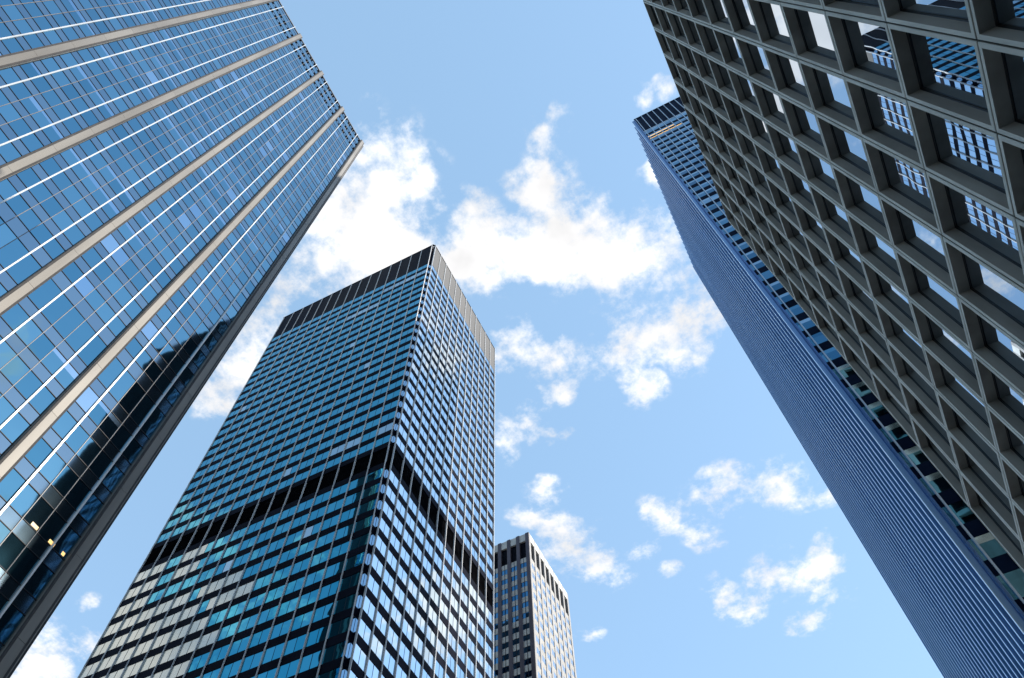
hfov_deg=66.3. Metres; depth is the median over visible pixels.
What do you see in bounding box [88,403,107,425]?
window
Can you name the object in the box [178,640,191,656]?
window
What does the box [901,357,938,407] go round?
window
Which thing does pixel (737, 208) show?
window
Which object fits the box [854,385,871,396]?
window
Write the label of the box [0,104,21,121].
window
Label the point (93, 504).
window
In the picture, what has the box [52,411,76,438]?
window
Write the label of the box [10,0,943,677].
sky
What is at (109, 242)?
window
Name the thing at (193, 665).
window
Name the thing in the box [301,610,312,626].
window
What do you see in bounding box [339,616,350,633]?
window
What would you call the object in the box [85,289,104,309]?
window
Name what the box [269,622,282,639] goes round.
window
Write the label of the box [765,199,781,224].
window
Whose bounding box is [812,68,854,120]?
window
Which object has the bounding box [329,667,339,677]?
window
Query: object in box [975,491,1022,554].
window
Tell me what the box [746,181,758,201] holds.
window
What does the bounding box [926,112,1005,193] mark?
window
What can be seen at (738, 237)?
window
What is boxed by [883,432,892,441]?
window
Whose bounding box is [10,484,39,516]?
window
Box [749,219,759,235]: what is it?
window
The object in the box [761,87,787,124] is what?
window
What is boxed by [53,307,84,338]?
window
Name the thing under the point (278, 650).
window
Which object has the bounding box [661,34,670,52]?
window
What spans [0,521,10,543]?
window
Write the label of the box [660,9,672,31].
window
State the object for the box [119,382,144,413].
window
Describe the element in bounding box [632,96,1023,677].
ribbed tower
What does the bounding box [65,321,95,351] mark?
window
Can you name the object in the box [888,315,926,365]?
window
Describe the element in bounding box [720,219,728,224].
window
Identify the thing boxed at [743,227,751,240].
window
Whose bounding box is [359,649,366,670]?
window
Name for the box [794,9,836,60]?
window
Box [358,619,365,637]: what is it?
window
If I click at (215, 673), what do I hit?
window
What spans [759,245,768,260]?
window
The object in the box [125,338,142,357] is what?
window
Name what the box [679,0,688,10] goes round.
window
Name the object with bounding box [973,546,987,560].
window
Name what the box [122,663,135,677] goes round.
window
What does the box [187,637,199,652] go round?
window
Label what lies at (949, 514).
window
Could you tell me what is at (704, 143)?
window
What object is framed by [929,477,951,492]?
window
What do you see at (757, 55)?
window
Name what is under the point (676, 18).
window
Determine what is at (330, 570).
window
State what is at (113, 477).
window
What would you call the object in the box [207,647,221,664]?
window
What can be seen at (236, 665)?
window
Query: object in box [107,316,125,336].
window
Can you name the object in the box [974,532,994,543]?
window
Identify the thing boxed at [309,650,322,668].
window
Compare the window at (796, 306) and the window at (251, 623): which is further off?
the window at (251, 623)
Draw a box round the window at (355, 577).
[349,572,360,587]
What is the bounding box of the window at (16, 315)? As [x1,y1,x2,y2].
[1,304,29,329]
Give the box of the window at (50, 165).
[40,157,61,175]
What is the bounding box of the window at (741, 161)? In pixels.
[735,151,748,173]
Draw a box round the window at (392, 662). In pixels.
[388,656,395,675]
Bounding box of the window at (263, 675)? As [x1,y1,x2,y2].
[257,671,267,677]
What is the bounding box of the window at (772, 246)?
[767,239,779,257]
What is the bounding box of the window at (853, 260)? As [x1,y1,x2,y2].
[835,237,865,278]
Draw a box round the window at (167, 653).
[158,648,172,664]
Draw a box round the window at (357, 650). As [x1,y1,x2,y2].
[353,643,360,663]
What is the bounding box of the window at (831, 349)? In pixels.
[824,347,835,353]
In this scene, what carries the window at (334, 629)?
in the office tower at (332, 515)
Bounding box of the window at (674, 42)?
[672,40,682,59]
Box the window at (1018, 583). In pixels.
[1009,576,1023,596]
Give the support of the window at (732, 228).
in the ribbed tower at (951, 572)
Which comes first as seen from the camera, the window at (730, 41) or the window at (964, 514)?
the window at (730, 41)
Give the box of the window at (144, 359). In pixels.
[136,350,152,369]
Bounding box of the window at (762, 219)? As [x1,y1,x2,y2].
[757,211,769,230]
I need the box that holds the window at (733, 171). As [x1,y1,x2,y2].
[729,165,739,182]
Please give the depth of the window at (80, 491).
53.50 m
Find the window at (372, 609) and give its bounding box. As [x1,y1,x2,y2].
[368,602,375,621]
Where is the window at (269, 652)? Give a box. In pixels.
[261,646,275,664]
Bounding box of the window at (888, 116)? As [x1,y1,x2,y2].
[860,87,916,150]
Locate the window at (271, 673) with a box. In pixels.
[266,668,276,677]
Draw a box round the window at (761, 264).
[754,262,764,268]
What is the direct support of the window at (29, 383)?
in the glass tower at (172, 173)
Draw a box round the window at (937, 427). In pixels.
[913,396,950,446]
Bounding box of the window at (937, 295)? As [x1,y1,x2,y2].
[911,264,963,328]
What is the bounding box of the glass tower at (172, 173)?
[0,0,363,677]
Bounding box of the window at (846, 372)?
[840,367,855,377]
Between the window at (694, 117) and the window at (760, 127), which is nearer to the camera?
the window at (760, 127)
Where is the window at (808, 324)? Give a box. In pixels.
[802,320,815,328]
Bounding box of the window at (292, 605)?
[287,597,298,612]
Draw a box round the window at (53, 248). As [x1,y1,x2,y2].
[43,238,64,258]
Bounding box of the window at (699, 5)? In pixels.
[694,0,707,16]
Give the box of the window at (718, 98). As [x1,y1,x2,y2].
[711,87,725,111]
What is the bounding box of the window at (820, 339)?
[813,334,827,343]
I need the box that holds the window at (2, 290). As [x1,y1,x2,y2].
[0,284,6,295]
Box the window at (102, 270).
[93,261,112,281]
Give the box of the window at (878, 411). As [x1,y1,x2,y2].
[870,405,888,417]
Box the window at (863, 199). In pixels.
[845,176,885,227]
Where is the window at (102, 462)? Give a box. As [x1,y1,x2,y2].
[89,451,111,478]
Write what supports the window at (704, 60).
in the grid building
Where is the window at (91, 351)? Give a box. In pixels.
[78,335,106,365]
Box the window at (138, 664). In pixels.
[129,660,142,676]
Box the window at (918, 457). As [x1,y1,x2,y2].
[908,450,928,464]
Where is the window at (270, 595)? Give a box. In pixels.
[264,588,276,603]
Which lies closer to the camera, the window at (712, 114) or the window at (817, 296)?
the window at (817, 296)
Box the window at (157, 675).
[152,671,161,677]
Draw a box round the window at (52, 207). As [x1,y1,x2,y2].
[40,197,63,216]
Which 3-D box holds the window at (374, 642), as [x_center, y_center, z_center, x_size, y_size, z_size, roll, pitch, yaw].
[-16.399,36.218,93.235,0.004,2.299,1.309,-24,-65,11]
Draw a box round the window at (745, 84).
[737,74,757,105]
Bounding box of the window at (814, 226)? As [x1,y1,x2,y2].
[803,210,827,244]
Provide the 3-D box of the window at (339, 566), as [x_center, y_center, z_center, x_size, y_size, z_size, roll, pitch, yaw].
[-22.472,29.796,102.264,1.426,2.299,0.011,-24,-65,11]
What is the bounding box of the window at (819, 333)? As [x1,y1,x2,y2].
[811,331,822,337]
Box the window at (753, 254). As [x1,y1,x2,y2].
[746,252,756,258]
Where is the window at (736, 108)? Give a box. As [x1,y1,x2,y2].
[729,99,746,126]
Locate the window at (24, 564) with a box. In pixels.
[7,547,38,583]
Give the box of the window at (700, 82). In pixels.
[697,78,708,98]
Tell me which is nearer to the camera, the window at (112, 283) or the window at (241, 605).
the window at (112, 283)
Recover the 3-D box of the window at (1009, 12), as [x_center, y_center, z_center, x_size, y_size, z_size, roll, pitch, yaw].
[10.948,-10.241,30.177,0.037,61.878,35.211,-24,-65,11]
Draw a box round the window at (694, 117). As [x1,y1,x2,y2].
[692,114,699,128]
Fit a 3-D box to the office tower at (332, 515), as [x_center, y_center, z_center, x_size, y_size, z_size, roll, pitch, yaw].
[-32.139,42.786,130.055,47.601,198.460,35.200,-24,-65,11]
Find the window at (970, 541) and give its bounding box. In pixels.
[968,539,975,546]
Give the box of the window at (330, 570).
[324,564,335,578]
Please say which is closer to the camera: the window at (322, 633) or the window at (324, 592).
the window at (322, 633)
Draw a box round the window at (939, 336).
[925,315,977,380]
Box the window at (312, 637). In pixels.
[306,629,318,646]
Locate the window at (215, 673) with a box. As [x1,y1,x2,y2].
[210,668,220,677]
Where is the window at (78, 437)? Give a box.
[65,425,89,452]
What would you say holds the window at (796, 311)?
in the ribbed tower at (951, 572)
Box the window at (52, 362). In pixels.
[41,351,63,373]
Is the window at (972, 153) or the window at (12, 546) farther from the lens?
the window at (12, 546)
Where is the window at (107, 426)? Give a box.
[99,416,117,438]
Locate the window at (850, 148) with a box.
[829,123,870,175]
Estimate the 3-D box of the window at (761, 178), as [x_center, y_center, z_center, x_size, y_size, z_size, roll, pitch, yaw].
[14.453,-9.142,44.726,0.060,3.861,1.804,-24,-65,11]
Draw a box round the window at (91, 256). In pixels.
[82,247,102,267]
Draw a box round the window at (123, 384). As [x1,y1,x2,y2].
[109,370,134,401]
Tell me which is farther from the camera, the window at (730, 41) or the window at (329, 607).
the window at (329, 607)
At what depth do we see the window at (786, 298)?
93.78 m
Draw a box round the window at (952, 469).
[925,434,960,482]
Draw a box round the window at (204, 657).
[197,652,209,668]
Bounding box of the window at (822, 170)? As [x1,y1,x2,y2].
[807,151,838,193]
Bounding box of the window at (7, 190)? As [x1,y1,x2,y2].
[0,179,17,199]
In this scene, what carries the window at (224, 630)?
in the office tower at (332, 515)
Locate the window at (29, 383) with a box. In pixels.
[14,371,42,398]
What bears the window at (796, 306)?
in the ribbed tower at (951, 572)
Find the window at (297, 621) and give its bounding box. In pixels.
[290,614,303,631]
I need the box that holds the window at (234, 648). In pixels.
[228,639,241,655]
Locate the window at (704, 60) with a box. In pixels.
[699,54,714,79]
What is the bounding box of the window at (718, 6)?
[711,0,729,24]
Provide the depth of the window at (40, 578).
47.89 m
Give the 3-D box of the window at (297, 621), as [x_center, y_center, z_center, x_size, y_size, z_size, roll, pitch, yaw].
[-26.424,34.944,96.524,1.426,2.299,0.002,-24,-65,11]
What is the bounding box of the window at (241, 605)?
[235,600,246,614]
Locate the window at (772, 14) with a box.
[758,1,791,45]
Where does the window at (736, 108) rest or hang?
in the grid building
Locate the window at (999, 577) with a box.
[996,575,1004,582]
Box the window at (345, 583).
[339,575,351,591]
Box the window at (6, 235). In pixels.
[0,224,16,247]
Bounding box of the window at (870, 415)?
[865,410,874,419]
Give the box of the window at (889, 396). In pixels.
[884,387,911,425]
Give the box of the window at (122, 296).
[113,286,132,306]
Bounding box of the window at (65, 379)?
[54,368,73,388]
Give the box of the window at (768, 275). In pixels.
[762,272,773,278]
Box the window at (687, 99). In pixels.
[682,88,690,104]
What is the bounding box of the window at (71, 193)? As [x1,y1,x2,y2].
[61,185,82,203]
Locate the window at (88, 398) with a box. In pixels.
[76,387,98,411]
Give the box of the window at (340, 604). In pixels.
[334,597,346,613]
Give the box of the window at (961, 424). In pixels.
[952,409,1000,471]
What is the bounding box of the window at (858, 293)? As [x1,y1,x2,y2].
[848,278,877,318]
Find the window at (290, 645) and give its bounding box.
[283,638,296,655]
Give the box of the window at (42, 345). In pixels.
[28,333,54,359]
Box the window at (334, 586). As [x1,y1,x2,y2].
[328,580,339,595]
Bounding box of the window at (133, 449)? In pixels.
[122,438,142,463]
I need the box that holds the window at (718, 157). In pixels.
[714,151,723,167]
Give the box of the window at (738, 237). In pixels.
[733,235,741,240]
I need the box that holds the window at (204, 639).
[197,633,210,648]
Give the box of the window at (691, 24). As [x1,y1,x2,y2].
[686,19,701,45]
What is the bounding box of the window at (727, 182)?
[724,177,732,191]
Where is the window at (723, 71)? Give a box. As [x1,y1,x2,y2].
[716,63,733,91]
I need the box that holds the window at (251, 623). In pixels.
[246,614,257,628]
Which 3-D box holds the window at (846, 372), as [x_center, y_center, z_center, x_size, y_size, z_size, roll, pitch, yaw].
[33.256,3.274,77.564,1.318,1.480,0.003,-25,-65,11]
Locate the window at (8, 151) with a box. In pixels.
[0,142,20,161]
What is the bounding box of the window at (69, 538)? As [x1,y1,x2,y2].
[53,526,79,558]
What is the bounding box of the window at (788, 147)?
[776,130,801,166]
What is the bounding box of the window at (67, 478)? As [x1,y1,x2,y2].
[52,466,78,496]
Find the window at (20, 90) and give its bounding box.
[9,82,31,99]
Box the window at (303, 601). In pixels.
[297,592,309,608]
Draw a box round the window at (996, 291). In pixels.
[961,252,1023,327]
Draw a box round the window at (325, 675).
[318,671,328,677]
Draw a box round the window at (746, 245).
[739,243,748,249]
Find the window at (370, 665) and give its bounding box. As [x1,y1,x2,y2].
[366,659,373,677]
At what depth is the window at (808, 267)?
43.77 m
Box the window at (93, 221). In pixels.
[83,212,102,230]
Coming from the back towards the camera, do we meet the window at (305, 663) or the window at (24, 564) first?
the window at (305, 663)
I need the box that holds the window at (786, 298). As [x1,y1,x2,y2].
[781,294,792,302]
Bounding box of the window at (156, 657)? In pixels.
[149,653,160,668]
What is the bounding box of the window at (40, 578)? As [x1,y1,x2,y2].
[24,563,53,598]
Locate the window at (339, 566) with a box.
[334,560,344,574]
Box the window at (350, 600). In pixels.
[344,593,355,609]
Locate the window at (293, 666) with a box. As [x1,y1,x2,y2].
[286,659,299,677]
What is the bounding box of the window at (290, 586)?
[284,580,295,594]
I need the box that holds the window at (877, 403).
[867,401,881,408]
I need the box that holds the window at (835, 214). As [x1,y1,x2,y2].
[821,195,852,237]
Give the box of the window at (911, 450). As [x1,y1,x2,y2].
[904,445,919,454]
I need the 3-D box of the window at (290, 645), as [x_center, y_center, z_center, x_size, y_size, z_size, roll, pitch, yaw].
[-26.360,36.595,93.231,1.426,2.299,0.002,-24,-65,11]
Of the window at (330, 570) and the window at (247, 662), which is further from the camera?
the window at (330, 570)
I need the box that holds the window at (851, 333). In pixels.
[839,316,861,348]
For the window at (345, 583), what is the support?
in the office tower at (332, 515)
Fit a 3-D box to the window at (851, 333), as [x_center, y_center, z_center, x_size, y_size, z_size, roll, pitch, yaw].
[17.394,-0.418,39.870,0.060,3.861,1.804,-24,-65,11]
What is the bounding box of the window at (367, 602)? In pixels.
[363,596,369,613]
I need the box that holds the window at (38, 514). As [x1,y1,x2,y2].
[24,497,52,530]
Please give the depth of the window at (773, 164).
41.13 m
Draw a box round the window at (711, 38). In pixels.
[703,26,721,55]
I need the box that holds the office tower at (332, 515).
[77,244,494,677]
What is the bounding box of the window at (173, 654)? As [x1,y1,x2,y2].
[168,645,179,660]
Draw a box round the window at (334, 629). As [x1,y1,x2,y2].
[328,620,340,637]
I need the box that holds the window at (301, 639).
[294,634,306,651]
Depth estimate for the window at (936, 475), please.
62.33 m
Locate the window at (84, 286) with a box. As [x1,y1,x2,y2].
[74,276,94,296]
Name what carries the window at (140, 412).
in the glass tower at (172, 173)
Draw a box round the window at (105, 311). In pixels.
[96,302,114,323]
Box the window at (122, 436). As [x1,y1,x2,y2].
[110,425,131,450]
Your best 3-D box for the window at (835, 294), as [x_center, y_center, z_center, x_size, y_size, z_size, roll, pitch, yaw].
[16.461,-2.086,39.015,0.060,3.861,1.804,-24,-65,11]
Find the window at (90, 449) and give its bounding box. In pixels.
[77,437,100,465]
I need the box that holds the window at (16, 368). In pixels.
[0,355,29,384]
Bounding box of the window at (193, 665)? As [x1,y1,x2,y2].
[187,655,201,672]
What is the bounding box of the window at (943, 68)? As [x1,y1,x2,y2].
[906,32,987,111]
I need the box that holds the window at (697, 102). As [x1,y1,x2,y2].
[694,98,703,115]
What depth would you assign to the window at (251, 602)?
104.85 m
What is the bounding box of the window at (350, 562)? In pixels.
[344,555,355,570]
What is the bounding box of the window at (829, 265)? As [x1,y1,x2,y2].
[815,246,838,279]
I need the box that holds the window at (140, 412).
[130,394,154,425]
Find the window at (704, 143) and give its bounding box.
[701,139,709,153]
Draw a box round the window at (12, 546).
[0,532,24,569]
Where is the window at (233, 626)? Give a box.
[226,621,238,636]
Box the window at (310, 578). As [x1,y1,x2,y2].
[304,572,315,586]
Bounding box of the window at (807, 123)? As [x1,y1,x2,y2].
[791,103,823,146]
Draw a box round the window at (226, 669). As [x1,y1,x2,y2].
[220,663,232,677]
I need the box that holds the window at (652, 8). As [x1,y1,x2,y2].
[650,5,660,25]
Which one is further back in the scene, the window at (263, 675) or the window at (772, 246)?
the window at (263, 675)
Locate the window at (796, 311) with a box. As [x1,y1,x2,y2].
[791,307,803,314]
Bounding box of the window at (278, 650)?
[272,642,284,659]
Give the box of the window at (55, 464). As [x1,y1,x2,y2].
[39,453,65,482]
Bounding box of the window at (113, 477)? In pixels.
[102,464,123,491]
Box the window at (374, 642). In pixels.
[371,634,377,653]
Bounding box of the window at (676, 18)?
[673,14,685,37]
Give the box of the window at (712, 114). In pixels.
[708,108,719,128]
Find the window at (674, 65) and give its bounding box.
[671,61,680,78]
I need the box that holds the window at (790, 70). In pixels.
[775,54,807,97]
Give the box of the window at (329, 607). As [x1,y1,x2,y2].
[322,602,333,618]
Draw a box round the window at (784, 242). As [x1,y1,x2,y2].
[777,231,791,253]
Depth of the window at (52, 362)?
56.42 m
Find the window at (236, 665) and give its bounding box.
[228,659,241,677]
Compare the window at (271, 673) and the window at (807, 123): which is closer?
the window at (807, 123)
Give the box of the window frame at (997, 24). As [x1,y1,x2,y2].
[658,0,1023,495]
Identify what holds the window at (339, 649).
in the office tower at (332, 515)
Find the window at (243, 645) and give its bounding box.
[237,635,250,652]
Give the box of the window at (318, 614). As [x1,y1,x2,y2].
[312,606,324,622]
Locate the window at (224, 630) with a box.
[217,625,229,640]
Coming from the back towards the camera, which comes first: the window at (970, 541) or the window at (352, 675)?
the window at (352, 675)
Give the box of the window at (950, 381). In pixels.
[939,363,989,427]
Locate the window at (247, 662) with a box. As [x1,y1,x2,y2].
[240,655,253,672]
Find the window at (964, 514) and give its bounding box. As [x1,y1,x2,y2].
[953,506,977,523]
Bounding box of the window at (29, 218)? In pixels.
[18,209,41,229]
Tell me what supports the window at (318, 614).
in the office tower at (332, 515)
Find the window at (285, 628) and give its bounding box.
[280,619,291,635]
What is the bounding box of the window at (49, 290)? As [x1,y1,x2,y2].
[28,279,61,309]
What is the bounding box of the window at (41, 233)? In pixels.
[30,223,52,243]
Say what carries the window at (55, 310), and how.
in the glass tower at (172, 173)
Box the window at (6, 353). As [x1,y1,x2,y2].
[0,341,16,367]
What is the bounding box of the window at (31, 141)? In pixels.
[20,133,42,151]
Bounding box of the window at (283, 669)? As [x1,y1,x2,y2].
[277,663,289,677]
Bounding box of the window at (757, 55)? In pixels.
[746,42,772,80]
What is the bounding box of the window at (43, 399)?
[29,386,55,414]
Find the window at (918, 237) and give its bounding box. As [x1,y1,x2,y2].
[895,209,948,272]
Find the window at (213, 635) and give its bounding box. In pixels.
[206,629,218,645]
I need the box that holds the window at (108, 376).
[97,358,124,387]
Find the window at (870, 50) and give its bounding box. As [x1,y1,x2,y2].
[841,19,898,81]
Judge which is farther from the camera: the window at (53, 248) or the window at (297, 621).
the window at (297, 621)
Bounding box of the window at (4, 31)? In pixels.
[0,23,12,37]
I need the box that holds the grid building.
[643,0,1023,571]
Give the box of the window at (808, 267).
[800,254,818,281]
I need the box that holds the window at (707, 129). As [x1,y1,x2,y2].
[704,125,713,141]
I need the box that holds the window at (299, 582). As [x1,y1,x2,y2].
[293,576,304,591]
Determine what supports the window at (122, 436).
in the glass tower at (172, 173)
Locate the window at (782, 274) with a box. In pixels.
[777,266,788,283]
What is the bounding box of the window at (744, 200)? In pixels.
[739,192,749,209]
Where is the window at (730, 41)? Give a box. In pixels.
[722,33,744,66]
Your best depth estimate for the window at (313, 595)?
99.56 m
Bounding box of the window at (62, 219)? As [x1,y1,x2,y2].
[52,210,73,230]
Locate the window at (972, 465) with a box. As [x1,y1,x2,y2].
[964,451,1012,515]
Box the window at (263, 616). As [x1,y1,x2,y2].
[257,609,269,624]
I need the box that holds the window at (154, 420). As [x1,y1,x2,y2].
[141,407,164,438]
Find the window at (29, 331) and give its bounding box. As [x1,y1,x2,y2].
[16,319,42,344]
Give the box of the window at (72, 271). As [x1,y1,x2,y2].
[62,262,83,282]
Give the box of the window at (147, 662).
[139,656,153,672]
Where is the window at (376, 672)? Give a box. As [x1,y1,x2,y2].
[372,665,379,677]
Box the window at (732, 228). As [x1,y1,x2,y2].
[726,227,734,232]
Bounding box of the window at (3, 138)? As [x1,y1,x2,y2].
[0,129,9,143]
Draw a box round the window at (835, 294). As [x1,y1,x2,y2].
[828,283,850,315]
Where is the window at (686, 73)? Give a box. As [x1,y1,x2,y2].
[683,69,693,88]
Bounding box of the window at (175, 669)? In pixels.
[168,663,181,677]
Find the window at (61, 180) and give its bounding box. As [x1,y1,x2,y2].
[51,172,71,190]
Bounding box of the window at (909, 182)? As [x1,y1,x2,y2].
[878,150,933,214]
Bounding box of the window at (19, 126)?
[9,118,31,136]
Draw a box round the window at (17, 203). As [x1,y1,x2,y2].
[6,194,29,214]
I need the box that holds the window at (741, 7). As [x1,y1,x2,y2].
[732,0,756,33]
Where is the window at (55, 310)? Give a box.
[41,294,72,323]
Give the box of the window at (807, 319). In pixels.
[800,317,810,323]
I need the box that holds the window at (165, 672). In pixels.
[160,668,169,677]
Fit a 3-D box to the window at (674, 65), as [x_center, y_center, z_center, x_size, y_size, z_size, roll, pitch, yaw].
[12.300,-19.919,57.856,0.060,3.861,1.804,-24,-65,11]
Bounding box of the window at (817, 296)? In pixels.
[811,286,829,312]
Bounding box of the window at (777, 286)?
[771,283,782,290]
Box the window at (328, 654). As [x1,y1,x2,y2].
[321,645,334,664]
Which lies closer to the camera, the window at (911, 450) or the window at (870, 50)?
the window at (870, 50)
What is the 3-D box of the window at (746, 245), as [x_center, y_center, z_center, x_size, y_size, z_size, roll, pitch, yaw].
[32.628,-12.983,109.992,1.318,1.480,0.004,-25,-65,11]
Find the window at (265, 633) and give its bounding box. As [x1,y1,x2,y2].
[259,627,270,643]
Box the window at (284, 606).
[277,601,289,616]
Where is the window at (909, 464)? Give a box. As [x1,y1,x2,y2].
[902,456,912,466]
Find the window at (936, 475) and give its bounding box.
[924,471,942,481]
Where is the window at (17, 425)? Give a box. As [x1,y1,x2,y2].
[0,412,29,442]
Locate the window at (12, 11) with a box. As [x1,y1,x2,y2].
[2,5,23,19]
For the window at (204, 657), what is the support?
in the office tower at (332, 515)
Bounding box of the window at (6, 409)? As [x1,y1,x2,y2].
[0,396,15,424]
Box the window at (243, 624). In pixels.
[237,617,249,632]
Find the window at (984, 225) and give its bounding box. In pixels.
[944,185,1021,268]
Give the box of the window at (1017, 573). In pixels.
[1003,568,1023,580]
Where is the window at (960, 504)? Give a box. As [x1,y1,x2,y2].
[948,500,966,510]
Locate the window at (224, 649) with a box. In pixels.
[217,644,229,660]
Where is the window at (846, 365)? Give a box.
[837,363,849,370]
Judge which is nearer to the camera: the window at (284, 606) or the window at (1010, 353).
the window at (1010, 353)
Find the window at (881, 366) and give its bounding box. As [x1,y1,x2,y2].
[873,353,901,392]
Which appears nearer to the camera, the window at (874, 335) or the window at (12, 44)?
the window at (874, 335)
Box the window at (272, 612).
[266,605,277,620]
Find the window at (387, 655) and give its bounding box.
[383,650,389,668]
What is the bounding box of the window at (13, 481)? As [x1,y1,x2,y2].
[0,468,25,501]
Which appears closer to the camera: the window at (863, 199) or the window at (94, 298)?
the window at (863, 199)
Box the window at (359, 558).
[354,552,364,566]
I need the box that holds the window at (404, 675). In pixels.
[401,670,406,677]
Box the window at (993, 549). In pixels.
[979,539,1006,557]
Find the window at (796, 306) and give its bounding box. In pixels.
[789,304,799,309]
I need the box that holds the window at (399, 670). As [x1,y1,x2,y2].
[396,665,401,677]
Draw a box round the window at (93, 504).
[79,494,102,523]
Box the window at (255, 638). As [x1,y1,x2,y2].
[249,631,261,647]
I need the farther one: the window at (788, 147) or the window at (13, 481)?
the window at (13, 481)
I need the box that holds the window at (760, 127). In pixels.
[750,113,771,144]
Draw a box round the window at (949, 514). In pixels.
[947,512,959,525]
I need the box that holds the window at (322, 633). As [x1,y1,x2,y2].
[316,625,328,642]
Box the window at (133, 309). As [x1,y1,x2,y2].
[124,300,141,319]
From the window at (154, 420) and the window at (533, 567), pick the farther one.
the window at (533, 567)
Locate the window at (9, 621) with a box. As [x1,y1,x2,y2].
[0,604,23,644]
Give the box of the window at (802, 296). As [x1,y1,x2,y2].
[797,288,812,311]
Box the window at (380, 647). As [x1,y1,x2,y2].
[376,640,383,660]
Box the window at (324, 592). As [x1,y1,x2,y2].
[318,584,330,599]
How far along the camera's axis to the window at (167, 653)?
103.83 m
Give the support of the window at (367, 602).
in the office tower at (332, 515)
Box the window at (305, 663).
[298,654,312,672]
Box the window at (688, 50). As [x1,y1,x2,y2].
[685,47,697,68]
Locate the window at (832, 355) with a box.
[826,350,840,359]
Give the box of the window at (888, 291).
[875,272,914,323]
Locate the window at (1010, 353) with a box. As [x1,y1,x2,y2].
[977,315,1023,377]
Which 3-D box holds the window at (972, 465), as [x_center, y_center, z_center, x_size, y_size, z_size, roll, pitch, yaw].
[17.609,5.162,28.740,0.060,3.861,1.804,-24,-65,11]
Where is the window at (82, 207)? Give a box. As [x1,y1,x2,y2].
[72,198,92,216]
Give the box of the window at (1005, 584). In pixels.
[1002,582,1018,599]
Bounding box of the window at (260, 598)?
[254,592,265,607]
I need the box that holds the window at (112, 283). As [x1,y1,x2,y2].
[103,273,122,293]
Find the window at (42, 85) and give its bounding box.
[31,77,51,92]
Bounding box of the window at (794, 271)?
[787,260,802,283]
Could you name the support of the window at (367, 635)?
in the office tower at (332, 515)
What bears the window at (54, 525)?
in the glass tower at (172, 173)
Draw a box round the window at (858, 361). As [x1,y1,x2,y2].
[850,349,872,380]
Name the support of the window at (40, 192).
in the glass tower at (172, 173)
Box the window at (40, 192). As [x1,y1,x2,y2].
[29,182,52,202]
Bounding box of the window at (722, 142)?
[719,138,729,155]
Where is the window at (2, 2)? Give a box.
[0,0,12,5]
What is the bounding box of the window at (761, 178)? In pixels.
[754,168,769,192]
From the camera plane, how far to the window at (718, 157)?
58.06 m
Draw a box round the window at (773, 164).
[763,150,783,180]
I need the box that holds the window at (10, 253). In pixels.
[0,239,28,267]
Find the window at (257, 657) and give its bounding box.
[250,651,262,668]
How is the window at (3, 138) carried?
in the glass tower at (172, 173)
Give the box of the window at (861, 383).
[851,381,864,388]
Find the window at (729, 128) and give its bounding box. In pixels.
[724,121,737,142]
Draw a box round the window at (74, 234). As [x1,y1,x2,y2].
[63,224,84,244]
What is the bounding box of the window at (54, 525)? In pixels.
[38,511,66,544]
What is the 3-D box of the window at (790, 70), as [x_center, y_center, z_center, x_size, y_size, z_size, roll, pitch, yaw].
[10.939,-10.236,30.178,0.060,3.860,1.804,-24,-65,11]
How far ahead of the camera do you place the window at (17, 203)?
59.91 m
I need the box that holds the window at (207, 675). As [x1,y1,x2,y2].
[202,671,211,677]
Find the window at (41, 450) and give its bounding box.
[25,438,52,467]
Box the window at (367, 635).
[364,625,371,645]
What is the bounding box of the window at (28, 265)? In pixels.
[6,254,40,283]
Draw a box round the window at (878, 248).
[861,225,900,276]
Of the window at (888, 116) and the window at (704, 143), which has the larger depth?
the window at (704, 143)
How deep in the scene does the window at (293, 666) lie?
89.68 m
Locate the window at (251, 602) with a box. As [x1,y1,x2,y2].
[245,596,257,610]
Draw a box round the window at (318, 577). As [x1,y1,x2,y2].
[314,568,324,582]
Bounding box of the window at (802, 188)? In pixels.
[789,170,814,206]
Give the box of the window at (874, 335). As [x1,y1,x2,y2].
[861,317,889,355]
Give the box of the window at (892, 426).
[885,422,899,430]
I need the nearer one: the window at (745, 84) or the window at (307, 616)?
the window at (745, 84)
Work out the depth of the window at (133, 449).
60.21 m
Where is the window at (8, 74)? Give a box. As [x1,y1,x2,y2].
[0,68,20,83]
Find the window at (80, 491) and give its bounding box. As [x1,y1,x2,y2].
[65,479,90,509]
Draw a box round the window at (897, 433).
[888,426,907,439]
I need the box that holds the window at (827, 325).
[822,317,839,342]
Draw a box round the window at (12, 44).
[2,38,23,52]
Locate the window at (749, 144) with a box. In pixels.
[742,134,758,160]
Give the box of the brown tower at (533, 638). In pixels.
[494,532,576,677]
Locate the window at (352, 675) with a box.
[349,670,355,677]
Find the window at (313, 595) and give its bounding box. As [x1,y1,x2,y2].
[307,589,318,604]
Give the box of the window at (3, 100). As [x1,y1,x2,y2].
[0,90,9,105]
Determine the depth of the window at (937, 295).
25.85 m
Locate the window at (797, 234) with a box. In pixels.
[788,221,807,249]
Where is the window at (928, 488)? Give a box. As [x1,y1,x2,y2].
[923,483,934,494]
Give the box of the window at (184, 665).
[177,660,189,676]
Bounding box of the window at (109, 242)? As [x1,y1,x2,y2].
[101,234,119,252]
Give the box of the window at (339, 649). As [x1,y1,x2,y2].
[333,641,345,659]
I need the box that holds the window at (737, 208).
[734,203,741,215]
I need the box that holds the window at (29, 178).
[17,168,40,187]
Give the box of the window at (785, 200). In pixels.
[776,187,795,215]
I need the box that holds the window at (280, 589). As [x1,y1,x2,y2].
[274,585,284,598]

